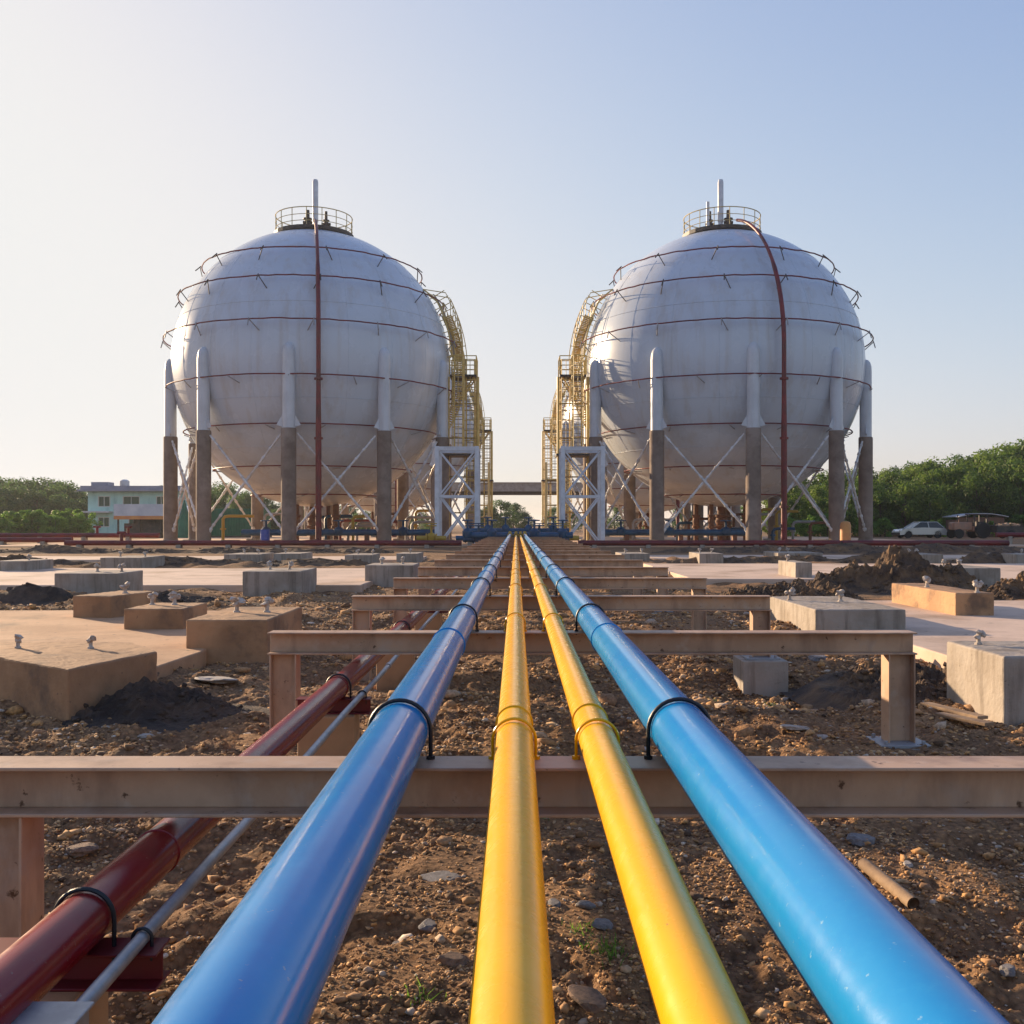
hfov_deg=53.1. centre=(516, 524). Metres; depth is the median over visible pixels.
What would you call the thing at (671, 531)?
header pipe
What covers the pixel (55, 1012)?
pedestal
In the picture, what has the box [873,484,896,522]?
leafy tree
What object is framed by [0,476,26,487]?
leafy tree
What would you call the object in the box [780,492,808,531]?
leafy tree
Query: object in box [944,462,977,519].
leafy tree
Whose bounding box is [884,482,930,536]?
leafy tree
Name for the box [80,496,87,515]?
leafy tree
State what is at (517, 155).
sky
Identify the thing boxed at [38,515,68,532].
bush
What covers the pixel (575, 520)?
leafy tree
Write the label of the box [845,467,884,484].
leafy tree
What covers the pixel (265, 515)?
standpipe
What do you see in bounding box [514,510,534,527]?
leafy tree
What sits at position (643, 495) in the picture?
gas sphere
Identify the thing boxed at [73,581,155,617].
concrete pedestal
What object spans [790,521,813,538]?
standpipe
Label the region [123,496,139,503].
window
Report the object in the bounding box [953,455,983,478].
leafy tree
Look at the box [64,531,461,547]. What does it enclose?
pipe
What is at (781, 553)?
concrete pedestal
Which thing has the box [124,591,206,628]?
concrete pedestal
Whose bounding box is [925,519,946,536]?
bush
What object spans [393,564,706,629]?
pipe support
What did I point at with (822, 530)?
bush
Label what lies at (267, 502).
leafy tree
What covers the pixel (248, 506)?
leafy tree
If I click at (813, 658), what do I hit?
stone
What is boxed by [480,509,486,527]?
leafy tree
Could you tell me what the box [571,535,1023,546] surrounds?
pavement
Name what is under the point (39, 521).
bush
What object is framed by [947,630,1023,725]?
concrete pedestal
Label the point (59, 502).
leafy tree
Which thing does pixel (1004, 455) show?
leafy tree
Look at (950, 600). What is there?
concrete pedestal
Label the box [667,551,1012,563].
soil heap
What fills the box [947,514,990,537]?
tractor
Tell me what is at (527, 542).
pipe support
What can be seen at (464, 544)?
pavement
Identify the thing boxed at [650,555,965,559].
pavement
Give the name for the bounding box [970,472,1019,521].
leafy tree
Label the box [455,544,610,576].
pipe support
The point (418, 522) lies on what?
standpipe
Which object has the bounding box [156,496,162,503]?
window
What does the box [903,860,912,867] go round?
stone
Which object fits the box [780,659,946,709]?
soil heap
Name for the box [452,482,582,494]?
pipe bridge
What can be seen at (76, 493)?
leafy tree
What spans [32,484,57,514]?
leafy tree
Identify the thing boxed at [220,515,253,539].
standpipe
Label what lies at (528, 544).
pipe support
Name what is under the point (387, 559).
pavement
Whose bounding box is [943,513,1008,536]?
brick shed
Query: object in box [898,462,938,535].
leafy tree
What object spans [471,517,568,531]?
header pipe
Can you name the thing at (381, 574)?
concrete pedestal
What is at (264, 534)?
drum
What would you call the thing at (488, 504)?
steel frame
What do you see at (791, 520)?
bush
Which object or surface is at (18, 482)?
leafy tree
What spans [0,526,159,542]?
pipe
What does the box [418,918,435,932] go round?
stone
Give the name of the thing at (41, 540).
pipe
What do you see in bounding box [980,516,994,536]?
bush
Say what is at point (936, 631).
pavement
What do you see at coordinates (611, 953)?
grass
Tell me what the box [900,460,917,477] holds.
leafy tree
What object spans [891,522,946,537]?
parked car
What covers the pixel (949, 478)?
leafy tree
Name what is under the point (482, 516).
leafy tree
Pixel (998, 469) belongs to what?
leafy tree
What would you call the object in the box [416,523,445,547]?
gate valve
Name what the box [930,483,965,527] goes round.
leafy tree
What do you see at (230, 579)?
pavement
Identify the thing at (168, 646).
pavement
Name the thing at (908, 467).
leafy tree
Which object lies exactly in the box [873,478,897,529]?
leafy tree
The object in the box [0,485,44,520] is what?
leafy tree
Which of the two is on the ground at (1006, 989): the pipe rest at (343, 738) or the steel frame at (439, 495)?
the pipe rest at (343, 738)
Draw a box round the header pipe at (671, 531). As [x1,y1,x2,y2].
[605,520,761,539]
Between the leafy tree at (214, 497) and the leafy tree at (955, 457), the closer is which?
the leafy tree at (955, 457)
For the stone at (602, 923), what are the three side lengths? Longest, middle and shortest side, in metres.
0.090 x 0.069 x 0.019 m
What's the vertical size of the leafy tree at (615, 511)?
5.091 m
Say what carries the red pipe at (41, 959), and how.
on the pipe rest at (143, 971)
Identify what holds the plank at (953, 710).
on the ground at (1006, 989)
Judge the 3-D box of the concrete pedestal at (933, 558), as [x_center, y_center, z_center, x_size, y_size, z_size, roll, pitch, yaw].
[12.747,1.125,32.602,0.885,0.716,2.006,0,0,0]
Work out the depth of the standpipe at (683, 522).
69.86 m
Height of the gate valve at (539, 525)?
1.326 m
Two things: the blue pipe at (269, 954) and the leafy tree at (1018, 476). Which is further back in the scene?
the leafy tree at (1018, 476)
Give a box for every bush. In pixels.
[0,510,36,532]
[0,517,11,529]
[11,510,48,532]
[21,509,53,532]
[32,509,72,532]
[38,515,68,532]
[48,511,74,532]
[58,508,84,530]
[60,517,95,532]
[69,512,102,532]
[780,513,801,536]
[794,519,808,536]
[802,515,824,536]
[812,513,828,536]
[845,511,857,535]
[854,516,878,534]
[874,517,896,536]
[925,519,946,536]
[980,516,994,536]
[1007,514,1023,532]
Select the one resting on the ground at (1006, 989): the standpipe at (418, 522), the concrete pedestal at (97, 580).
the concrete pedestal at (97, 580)
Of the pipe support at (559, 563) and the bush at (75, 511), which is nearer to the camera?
the pipe support at (559, 563)
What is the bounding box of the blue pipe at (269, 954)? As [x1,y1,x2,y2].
[151,534,510,1023]
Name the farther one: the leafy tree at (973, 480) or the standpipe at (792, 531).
the leafy tree at (973, 480)
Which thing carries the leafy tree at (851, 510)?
on the ground at (1006, 989)
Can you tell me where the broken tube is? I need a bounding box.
[858,858,919,908]
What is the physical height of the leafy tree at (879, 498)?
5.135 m
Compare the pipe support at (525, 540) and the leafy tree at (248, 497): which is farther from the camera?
the leafy tree at (248, 497)
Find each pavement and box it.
[0,535,474,546]
[0,556,426,562]
[0,568,372,591]
[0,610,215,679]
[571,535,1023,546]
[643,563,1023,584]
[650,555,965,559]
[863,600,1023,667]
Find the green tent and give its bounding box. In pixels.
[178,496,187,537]
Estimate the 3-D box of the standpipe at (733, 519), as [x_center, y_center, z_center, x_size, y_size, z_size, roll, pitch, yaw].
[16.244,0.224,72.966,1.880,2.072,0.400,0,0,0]
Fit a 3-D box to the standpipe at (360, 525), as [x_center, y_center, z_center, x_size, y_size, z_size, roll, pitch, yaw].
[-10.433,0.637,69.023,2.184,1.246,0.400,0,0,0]
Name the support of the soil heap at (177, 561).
on the ground at (1006, 989)
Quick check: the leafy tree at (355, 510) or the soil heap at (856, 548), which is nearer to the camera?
the soil heap at (856, 548)
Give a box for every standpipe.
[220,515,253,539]
[262,513,280,527]
[323,515,351,539]
[339,519,374,539]
[347,524,372,539]
[351,515,368,539]
[355,522,375,539]
[405,516,434,539]
[411,521,430,539]
[413,509,434,539]
[632,518,671,539]
[676,521,692,539]
[687,517,715,539]
[732,513,742,526]
[761,508,776,539]
[761,513,773,515]
[770,527,794,539]
[774,510,798,539]
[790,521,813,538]
[807,521,825,539]
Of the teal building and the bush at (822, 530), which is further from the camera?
the teal building
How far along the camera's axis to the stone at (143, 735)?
6.07 m
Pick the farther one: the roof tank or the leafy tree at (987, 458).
the roof tank
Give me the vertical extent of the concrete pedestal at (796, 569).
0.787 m
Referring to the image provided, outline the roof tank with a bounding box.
[120,479,129,485]
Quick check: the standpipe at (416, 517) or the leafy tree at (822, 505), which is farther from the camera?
the leafy tree at (822, 505)
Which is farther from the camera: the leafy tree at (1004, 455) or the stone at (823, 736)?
the leafy tree at (1004, 455)
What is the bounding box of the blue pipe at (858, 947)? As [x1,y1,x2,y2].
[523,534,1009,1023]
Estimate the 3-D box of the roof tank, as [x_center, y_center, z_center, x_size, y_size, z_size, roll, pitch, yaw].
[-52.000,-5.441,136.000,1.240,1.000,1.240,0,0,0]
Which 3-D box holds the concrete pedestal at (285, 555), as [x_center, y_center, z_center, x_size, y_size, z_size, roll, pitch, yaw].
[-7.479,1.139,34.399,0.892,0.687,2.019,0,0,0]
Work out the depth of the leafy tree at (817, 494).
106.94 m
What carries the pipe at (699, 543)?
on the ground at (1006, 989)
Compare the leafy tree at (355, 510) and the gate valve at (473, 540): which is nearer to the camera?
the gate valve at (473, 540)
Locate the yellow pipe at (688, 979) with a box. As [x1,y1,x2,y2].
[519,535,750,1023]
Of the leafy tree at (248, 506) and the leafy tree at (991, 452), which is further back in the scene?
the leafy tree at (248, 506)
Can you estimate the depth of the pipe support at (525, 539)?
43.93 m
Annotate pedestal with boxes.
[0,554,53,570]
[0,634,156,720]
[11,1001,94,1023]
[54,563,142,593]
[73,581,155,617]
[100,551,164,567]
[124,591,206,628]
[186,596,301,663]
[224,549,273,561]
[242,560,316,596]
[273,548,312,560]
[345,549,379,562]
[365,556,418,586]
[396,548,422,562]
[615,548,649,560]
[689,548,722,563]
[763,547,822,556]
[770,587,905,629]
[778,554,811,577]
[892,576,993,615]
[907,548,942,563]
[936,559,1000,586]
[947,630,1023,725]
[987,549,1023,563]
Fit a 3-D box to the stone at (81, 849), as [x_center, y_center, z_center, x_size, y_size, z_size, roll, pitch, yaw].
[-1.695,1.270,4.005,0.097,0.033,0.119,-1,-3,40]
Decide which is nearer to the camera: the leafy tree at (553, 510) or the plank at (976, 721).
the plank at (976, 721)
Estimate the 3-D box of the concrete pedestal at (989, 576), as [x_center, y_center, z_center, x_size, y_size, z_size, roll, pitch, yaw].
[8.876,1.064,20.458,0.861,0.757,1.618,0,0,0]
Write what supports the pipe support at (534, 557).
on the ground at (1006, 989)
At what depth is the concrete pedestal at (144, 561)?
28.04 m
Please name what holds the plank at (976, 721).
on the ground at (1006, 989)
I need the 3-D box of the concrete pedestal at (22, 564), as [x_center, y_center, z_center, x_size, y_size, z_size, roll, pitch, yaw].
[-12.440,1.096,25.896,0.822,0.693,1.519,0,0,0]
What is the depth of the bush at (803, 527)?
100.72 m
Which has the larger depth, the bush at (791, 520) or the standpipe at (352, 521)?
the bush at (791, 520)
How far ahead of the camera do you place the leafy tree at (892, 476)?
116.45 m
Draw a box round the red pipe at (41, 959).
[0,576,463,1023]
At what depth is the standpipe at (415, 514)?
73.29 m
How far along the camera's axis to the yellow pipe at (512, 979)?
1.50 m
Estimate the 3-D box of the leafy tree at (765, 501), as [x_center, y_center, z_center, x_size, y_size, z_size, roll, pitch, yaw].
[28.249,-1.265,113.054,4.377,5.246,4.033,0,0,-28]
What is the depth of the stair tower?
87.93 m
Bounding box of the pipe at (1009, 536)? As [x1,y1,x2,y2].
[995,533,1023,543]
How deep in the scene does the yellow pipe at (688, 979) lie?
1.52 m
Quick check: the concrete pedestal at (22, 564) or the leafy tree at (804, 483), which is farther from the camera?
the leafy tree at (804, 483)
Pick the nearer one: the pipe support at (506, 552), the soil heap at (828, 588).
the soil heap at (828, 588)
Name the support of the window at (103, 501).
in the teal building
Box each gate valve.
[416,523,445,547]
[456,523,472,545]
[463,523,484,543]
[535,523,544,531]
[547,523,568,539]
[559,523,578,540]
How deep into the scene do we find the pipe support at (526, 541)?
38.05 m
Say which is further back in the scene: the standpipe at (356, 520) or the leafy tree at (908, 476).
the leafy tree at (908, 476)
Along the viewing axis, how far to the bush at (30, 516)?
106.41 m
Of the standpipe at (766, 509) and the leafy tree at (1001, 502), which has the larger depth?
the leafy tree at (1001, 502)
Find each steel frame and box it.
[435,446,479,542]
[467,462,489,524]
[559,446,604,539]
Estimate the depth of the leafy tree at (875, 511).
104.08 m
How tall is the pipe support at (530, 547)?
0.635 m
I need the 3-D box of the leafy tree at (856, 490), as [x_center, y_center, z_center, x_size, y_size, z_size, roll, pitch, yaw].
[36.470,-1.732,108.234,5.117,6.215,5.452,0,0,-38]
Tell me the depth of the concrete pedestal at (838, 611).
11.26 m
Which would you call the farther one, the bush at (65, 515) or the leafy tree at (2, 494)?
the leafy tree at (2, 494)
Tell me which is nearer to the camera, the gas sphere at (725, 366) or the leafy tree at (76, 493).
the gas sphere at (725, 366)
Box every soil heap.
[0,544,393,553]
[0,554,61,564]
[0,582,269,606]
[25,555,370,567]
[62,676,268,732]
[651,542,1023,553]
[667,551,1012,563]
[719,578,866,599]
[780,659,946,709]
[805,545,988,598]
[979,570,1023,599]
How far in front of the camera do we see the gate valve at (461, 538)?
55.86 m
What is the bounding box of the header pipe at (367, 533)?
[241,520,434,539]
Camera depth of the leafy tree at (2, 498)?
151.23 m
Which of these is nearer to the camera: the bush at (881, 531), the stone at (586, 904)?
the stone at (586, 904)
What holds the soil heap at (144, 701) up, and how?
on the ground at (1006, 989)
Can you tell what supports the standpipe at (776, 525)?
on the ground at (1006, 989)
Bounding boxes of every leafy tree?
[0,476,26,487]
[0,484,24,525]
[0,485,9,515]
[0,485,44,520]
[1,476,44,501]
[21,488,58,527]
[30,477,50,497]
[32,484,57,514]
[33,480,87,516]
[39,478,59,528]
[44,492,76,524]
[51,489,87,514]
[62,498,87,529]
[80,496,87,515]
[211,481,250,505]
[211,484,250,508]
[211,489,226,508]
[226,493,248,508]
[227,492,250,508]
[242,503,268,508]
[264,498,276,525]
[271,502,280,528]
[271,508,280,528]
[339,505,358,522]
[361,510,370,528]
[413,512,427,528]
[418,515,429,528]
[480,507,499,527]
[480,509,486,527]
[485,499,521,527]
[498,502,528,527]
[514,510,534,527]
[541,506,556,527]
[571,509,582,530]
[607,507,623,528]
[670,507,691,528]
[731,505,742,526]
[761,497,789,532]
[762,504,780,533]
[780,485,807,523]
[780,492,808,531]
[787,499,805,533]
[789,478,809,534]
[800,469,847,493]
[801,486,816,533]
[802,483,828,535]
[808,496,828,535]
[821,477,846,503]
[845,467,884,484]
[845,478,883,518]
[845,502,857,532]
[852,503,880,532]
[857,488,902,535]
[873,465,901,485]
[873,470,909,518]
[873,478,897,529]
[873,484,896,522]
[876,465,905,476]
[884,477,926,529]
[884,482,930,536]
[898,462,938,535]
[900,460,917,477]
[900,462,934,479]
[905,482,958,528]
[908,469,952,518]
[914,455,945,481]
[919,464,963,519]
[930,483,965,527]
[941,453,963,468]
[941,461,985,488]
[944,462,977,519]
[949,469,1000,519]
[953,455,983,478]
[955,448,1000,482]
[969,456,1023,521]
[970,450,1005,501]
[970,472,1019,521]
[981,441,1011,460]
[981,447,1023,495]
[987,459,1023,532]
[991,455,1023,525]
[995,439,1023,459]
[1012,479,1023,524]
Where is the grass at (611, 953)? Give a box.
[390,697,772,1018]
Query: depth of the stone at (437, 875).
3.61 m
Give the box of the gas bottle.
[840,521,850,539]
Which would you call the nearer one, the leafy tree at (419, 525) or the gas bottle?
the gas bottle
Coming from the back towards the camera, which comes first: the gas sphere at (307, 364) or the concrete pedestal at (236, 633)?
the gas sphere at (307, 364)
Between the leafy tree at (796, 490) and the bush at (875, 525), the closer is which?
the bush at (875, 525)
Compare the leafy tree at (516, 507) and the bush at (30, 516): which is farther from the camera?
the leafy tree at (516, 507)
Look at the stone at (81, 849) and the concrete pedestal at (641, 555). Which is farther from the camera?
the concrete pedestal at (641, 555)
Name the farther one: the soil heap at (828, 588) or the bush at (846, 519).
the bush at (846, 519)
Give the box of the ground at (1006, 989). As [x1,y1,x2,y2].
[0,525,1023,1023]
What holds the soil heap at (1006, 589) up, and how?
on the ground at (1006, 989)
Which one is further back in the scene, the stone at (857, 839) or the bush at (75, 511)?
the bush at (75, 511)
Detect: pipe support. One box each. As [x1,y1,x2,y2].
[0,697,1023,936]
[267,603,930,749]
[351,577,787,696]
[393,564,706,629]
[418,556,672,612]
[434,551,642,594]
[446,547,624,576]
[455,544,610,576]
[462,542,599,550]
[467,546,589,547]
[472,544,582,545]
[475,542,576,543]
[478,541,572,541]
[481,540,568,540]
[483,538,564,539]
[487,537,558,537]
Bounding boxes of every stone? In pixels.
[65,842,98,856]
[137,733,154,737]
[195,676,237,683]
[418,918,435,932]
[420,870,461,880]
[437,951,469,966]
[548,898,560,906]
[567,984,606,1013]
[576,900,595,908]
[591,918,612,930]
[780,724,809,730]
[808,655,827,661]
[816,734,827,738]
[846,833,875,846]
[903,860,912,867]
[999,963,1015,977]
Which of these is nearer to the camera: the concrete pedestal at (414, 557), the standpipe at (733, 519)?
the concrete pedestal at (414, 557)
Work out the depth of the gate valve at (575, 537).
56.87 m
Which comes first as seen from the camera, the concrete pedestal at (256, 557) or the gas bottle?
the concrete pedestal at (256, 557)
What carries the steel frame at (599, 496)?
on the pavement at (739, 538)
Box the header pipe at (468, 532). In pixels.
[462,519,572,537]
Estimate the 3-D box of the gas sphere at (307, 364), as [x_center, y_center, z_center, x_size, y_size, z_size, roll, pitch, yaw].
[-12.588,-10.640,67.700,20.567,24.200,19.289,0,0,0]
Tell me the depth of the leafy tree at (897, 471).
123.65 m
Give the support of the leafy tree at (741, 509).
on the ground at (1006, 989)
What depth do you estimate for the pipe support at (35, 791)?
2.63 m
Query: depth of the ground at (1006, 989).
3.97 m
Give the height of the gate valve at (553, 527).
1.326 m
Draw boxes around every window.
[98,496,109,506]
[98,517,109,526]
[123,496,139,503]
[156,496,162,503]
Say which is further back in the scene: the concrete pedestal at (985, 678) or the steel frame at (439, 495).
the steel frame at (439, 495)
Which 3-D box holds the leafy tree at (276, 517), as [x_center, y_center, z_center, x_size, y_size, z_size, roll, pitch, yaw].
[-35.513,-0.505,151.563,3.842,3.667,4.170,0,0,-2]
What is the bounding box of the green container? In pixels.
[211,509,271,536]
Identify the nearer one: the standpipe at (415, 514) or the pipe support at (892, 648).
the pipe support at (892, 648)
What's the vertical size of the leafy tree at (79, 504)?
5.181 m
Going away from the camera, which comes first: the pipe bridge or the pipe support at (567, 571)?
the pipe support at (567, 571)
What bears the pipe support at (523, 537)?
on the ground at (1006, 989)
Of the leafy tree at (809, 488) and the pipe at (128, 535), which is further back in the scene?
the leafy tree at (809, 488)
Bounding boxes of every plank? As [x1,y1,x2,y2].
[920,702,987,718]
[934,712,993,725]
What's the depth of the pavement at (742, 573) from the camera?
24.73 m
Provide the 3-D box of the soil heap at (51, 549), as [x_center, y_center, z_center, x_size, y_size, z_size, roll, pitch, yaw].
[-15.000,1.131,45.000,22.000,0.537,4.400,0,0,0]
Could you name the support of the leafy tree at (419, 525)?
on the ground at (1006, 989)
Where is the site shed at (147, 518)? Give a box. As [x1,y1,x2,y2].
[114,504,187,537]
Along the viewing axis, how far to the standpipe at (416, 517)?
72.65 m
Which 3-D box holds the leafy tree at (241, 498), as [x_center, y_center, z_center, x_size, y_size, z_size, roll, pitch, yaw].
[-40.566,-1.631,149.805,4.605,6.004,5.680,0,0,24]
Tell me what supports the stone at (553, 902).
on the ground at (1006, 989)
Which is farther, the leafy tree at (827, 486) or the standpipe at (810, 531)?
the leafy tree at (827, 486)
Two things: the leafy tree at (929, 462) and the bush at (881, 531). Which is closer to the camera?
the bush at (881, 531)
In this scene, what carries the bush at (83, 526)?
on the ground at (1006, 989)
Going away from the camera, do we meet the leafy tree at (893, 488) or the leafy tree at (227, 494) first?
the leafy tree at (893, 488)
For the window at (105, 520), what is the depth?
132.13 m
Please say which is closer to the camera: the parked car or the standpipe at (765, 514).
the standpipe at (765, 514)
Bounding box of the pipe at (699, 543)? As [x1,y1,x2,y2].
[578,540,1009,547]
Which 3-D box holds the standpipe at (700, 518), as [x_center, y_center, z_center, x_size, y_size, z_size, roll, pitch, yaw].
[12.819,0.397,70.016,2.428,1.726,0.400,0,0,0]
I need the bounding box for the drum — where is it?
[260,530,269,539]
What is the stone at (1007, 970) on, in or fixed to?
on the ground at (1006, 989)
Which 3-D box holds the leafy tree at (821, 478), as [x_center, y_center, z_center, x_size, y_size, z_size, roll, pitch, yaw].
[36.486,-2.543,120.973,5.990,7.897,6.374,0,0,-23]
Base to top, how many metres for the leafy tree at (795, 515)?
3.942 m
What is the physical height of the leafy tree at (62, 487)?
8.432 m
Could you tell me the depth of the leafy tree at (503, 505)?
177.05 m
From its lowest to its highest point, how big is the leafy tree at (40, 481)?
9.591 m
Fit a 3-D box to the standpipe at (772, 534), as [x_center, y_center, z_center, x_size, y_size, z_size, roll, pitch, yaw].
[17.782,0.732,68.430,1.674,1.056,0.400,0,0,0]
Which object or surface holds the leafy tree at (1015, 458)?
on the ground at (1006, 989)
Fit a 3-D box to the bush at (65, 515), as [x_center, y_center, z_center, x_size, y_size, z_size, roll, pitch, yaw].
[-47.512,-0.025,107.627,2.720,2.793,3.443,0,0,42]
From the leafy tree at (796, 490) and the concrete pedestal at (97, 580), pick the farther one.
the leafy tree at (796, 490)
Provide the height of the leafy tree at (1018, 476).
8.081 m
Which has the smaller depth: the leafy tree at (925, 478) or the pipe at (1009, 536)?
the pipe at (1009, 536)
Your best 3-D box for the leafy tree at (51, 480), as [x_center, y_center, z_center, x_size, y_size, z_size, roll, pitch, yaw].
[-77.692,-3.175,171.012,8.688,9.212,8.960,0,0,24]
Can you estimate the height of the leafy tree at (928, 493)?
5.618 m
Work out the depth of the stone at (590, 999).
2.64 m
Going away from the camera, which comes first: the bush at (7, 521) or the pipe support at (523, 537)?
the pipe support at (523, 537)
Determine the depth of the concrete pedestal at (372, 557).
31.60 m
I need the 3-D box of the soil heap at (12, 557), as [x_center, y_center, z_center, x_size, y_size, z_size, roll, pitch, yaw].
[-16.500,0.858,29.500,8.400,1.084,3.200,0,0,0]
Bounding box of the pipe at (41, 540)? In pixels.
[0,537,72,544]
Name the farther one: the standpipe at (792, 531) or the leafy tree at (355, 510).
the leafy tree at (355, 510)
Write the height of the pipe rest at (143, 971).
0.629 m
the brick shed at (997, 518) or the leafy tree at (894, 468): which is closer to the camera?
the brick shed at (997, 518)
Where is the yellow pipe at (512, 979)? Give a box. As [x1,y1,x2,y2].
[468,535,554,1023]
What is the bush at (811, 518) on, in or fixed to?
on the ground at (1006, 989)
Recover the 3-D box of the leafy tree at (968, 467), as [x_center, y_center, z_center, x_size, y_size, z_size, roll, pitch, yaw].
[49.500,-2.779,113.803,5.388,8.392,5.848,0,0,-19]
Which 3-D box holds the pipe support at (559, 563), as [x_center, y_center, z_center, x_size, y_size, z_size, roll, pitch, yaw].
[0.385,0.914,17.540,3.740,0.932,0.320,0,0,0]
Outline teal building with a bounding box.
[77,482,187,532]
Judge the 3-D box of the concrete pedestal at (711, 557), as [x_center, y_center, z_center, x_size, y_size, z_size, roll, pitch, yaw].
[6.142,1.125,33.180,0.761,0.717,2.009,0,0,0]
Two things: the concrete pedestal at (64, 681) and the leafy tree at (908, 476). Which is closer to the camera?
the concrete pedestal at (64, 681)
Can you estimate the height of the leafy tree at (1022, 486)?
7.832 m
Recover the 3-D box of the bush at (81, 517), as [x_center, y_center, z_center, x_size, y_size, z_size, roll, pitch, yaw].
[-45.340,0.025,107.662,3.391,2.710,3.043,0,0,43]
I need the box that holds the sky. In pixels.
[0,0,1023,524]
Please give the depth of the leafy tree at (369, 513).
171.36 m
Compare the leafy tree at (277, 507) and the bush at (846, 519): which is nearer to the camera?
the bush at (846, 519)
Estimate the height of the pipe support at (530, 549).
0.798 m
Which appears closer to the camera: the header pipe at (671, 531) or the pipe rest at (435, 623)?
the pipe rest at (435, 623)
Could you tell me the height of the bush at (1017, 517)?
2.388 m
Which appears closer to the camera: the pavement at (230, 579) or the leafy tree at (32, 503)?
the pavement at (230, 579)
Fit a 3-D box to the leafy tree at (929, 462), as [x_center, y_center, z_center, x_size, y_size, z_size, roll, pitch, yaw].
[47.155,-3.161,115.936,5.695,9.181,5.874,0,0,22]
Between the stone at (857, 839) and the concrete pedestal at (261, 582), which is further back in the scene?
the concrete pedestal at (261, 582)
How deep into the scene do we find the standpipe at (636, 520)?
68.15 m
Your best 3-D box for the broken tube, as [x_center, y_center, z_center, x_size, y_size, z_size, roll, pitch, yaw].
[1.265,1.222,3.490,0.044,0.068,0.328,0,0,-9]
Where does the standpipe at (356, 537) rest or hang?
on the pavement at (464, 544)
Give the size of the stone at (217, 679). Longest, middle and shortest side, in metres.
0.417 x 0.304 x 0.040 m
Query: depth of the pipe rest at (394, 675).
7.90 m
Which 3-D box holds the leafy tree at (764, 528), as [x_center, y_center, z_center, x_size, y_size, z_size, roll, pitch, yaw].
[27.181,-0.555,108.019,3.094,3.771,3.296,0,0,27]
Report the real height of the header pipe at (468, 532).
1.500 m
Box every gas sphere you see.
[160,179,480,539]
[299,364,493,536]
[541,364,739,536]
[555,179,875,540]
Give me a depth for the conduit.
2.36 m
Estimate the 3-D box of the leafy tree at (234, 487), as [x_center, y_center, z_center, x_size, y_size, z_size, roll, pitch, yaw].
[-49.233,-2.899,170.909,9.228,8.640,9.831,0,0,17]
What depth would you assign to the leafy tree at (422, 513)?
170.88 m
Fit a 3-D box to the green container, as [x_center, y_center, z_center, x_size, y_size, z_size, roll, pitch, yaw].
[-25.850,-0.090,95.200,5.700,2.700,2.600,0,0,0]
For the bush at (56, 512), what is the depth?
107.02 m
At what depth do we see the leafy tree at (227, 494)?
156.93 m
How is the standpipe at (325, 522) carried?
on the pavement at (464, 544)
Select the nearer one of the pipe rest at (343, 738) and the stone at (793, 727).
the pipe rest at (343, 738)
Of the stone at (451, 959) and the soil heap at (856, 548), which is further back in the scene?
the soil heap at (856, 548)
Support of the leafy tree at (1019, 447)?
on the ground at (1006, 989)
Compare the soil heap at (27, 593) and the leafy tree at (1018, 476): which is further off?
the leafy tree at (1018, 476)
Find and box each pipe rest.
[0,887,170,1023]
[296,673,371,755]
[376,620,414,690]
[415,594,447,629]
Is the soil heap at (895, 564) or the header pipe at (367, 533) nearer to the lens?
the soil heap at (895, 564)
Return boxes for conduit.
[77,576,469,1002]
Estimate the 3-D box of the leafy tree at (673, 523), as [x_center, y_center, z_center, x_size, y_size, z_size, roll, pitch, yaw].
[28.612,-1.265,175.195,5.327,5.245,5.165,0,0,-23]
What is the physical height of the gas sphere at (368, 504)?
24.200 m
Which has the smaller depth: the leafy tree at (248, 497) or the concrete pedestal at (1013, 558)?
the concrete pedestal at (1013, 558)
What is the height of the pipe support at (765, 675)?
1.050 m
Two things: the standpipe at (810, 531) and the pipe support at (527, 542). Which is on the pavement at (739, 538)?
the standpipe at (810, 531)
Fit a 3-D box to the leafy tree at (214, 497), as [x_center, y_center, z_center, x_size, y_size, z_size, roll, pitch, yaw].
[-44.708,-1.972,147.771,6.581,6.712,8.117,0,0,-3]
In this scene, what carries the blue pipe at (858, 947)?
on the pipe support at (892, 648)
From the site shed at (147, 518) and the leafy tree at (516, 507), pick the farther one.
the leafy tree at (516, 507)
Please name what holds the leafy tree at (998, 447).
on the ground at (1006, 989)
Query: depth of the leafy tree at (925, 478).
109.10 m
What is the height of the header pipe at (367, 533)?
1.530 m
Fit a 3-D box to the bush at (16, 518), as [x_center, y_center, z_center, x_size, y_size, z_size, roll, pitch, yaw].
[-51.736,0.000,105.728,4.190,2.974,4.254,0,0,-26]

